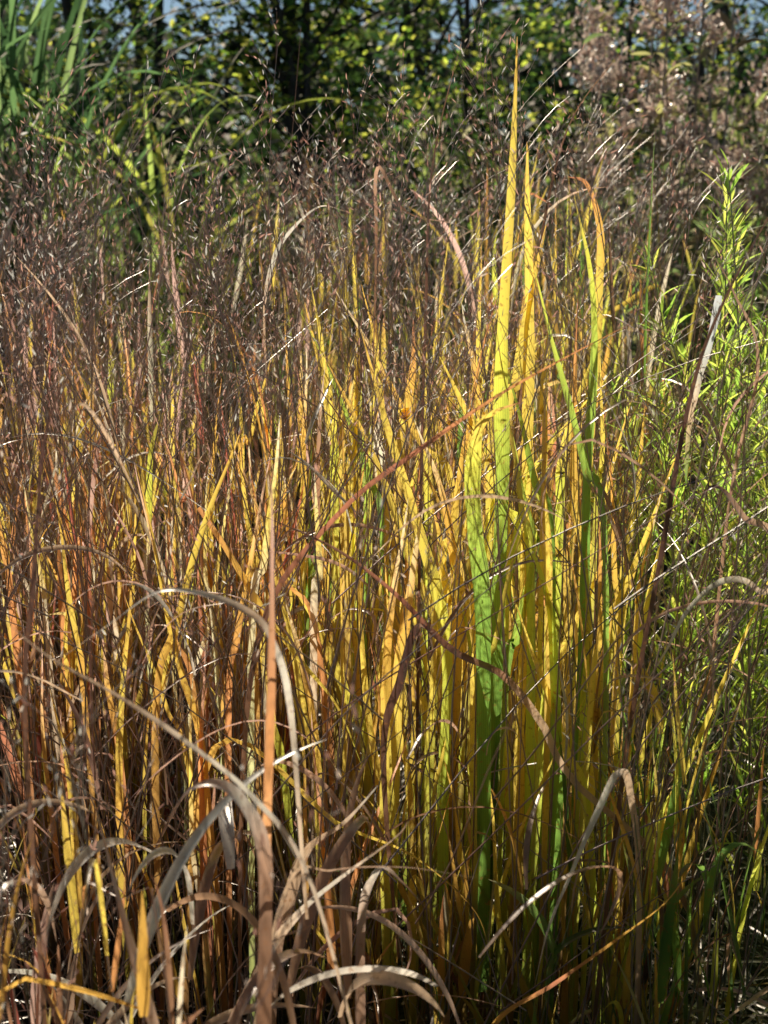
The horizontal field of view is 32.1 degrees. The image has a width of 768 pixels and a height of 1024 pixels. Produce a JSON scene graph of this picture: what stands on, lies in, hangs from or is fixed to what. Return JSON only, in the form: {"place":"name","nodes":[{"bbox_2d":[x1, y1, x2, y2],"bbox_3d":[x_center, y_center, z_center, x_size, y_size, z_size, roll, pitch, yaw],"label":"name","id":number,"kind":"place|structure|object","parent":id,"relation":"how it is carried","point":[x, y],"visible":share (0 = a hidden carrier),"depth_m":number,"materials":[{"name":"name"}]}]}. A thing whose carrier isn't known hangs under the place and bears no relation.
{"place":"outdoors","nodes":[
{"label":"outdoors","id":0,"kind":"place"},
{"bbox_2d":[0,0,330,518],"bbox_3d":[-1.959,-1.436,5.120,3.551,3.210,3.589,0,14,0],"label":"maiden grass","id":1,"kind":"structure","parent":0,"point":[9,51],"depth_m":5.02,"materials":[{"name":"green plant"}]},
{"bbox_2d":[0,39,389,553],"bbox_3d":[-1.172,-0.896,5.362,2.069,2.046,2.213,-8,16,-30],"label":"yellowing maiden grass","id":2,"kind":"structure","parent":0,"point":[160,164],"depth_m":5.07,"materials":[{"name":"green plant"}]},
{"bbox_2d":[0,195,767,1023],"bbox_3d":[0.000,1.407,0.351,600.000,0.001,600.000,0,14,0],"label":"ground","id":3,"kind":"structure","parent":0,"point":[760,951],"depth_m":3.03,"materials":[{"name":"soil"}]},
{"bbox_2d":[5,0,134,145],"bbox_3d":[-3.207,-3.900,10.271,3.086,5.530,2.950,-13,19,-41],"label":"tree","id":4,"kind":"object","parent":3,"relation":"on","point":[21,11],"visible":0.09,"depth_m":10.32,"materials":[{"name":"green plant"}]},
{"bbox_2d":[16,0,302,392],"bbox_3d":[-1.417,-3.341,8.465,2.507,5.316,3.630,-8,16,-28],"label":"tree","id":5,"kind":"object","parent":3,"relation":"on","point":[134,9],"visible":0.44,"depth_m":8.61,"materials":[{"name":"green plant"}]},
{"bbox_2d":[0,595,372,1023],"bbox_3d":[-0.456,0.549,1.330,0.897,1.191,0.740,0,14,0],"label":"switchgrass clump","id":6,"kind":"object","parent":3,"relation":"on","point":[142,987],"visible":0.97,"depth_m":1.25,"materials":[{"name":"brown plant"}]},
{"bbox_2d":[97,0,505,409],"bbox_3d":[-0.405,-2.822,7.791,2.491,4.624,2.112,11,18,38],"label":"tree","id":7,"kind":"object","parent":3,"relation":"on","point":[289,64],"visible":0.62,"depth_m":7.68,"materials":[{"name":"green plant"}]},
{"bbox_2d":[0,0,767,1023],"bbox_3d":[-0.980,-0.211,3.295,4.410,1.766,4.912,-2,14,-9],"label":"switchgrass stand","id":8,"kind":"object","parent":3,"relation":"on","point":[514,668],"visible":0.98,"depth_m":1.95,"materials":[{"name":"yellow plant"}]},
{"bbox_2d":[0,0,767,326],"bbox_3d":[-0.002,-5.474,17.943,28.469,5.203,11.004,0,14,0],"label":"distant woodland","id":9,"kind":"object","parent":3,"relation":"on","point":[528,78],"visible":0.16,"depth_m":14.61,"materials":[{"name":"green plant"}]},
{"bbox_2d":[0,579,767,1023],"bbox_3d":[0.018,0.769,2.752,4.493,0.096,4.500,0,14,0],"label":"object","id":10,"kind":"object","parent":3,"relation":"on","point":[722,947],"depth_m":2.61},
{"bbox_2d":[17,82,767,480],"bbox_3d":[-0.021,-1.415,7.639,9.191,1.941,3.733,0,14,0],"label":"meadow undergrowth","id":11,"kind":"object","parent":3,"relation":"on","point":[211,128],"visible":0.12,"depth_m":6.88,"materials":[{"name":"dry grass"},{"name":"dried seed heads"}]},
{"bbox_2d":[350,0,643,382],"bbox_3d":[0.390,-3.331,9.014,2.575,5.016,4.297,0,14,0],"label":"tree","id":12,"kind":"object","parent":3,"relation":"on","point":[421,65],"visible":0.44,"depth_m":9.04,"materials":[{"name":"green plant"}]},
{"bbox_2d":[451,0,767,361],"bbox_3d":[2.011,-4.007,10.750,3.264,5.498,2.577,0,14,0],"label":"tree","id":13,"kind":"object","parent":3,"relation":"on","point":[626,43],"visible":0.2,"depth_m":10.49,"materials":[{"name":"green plant"}]},
{"bbox_2d":[535,0,767,561],"bbox_3d":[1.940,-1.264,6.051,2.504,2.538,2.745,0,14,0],"label":"faded joe pye weed","id":14,"kind":"object","parent":3,"relation":"on","point":[656,100],"visible":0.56,"depth_m":5.43,"materials":[{"name":"brown plant"}]},
{"bbox_2d":[581,148,767,1010],"bbox_3d":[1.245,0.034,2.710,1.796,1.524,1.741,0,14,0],"label":"bluestar plant","id":15,"kind":"object","parent":3,"relation":"on","point":[743,773],"visible":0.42,"depth_m":2.42,"materials":[{"name":"green plant"}]},
{"bbox_2d":[623,0,767,330],"bbox_3d":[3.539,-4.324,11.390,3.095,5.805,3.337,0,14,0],"label":"tree","id":16,"kind":"object","parent":3,"relation":"on","point":[744,89],"visible":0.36,"depth_m":11.27,"materials":[{"name":"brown plant"}]},
{"bbox_2d":[17,0,767,177],"label":"sky","id":17,"kind":"structure","parent":0,"point":[167,3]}
]}

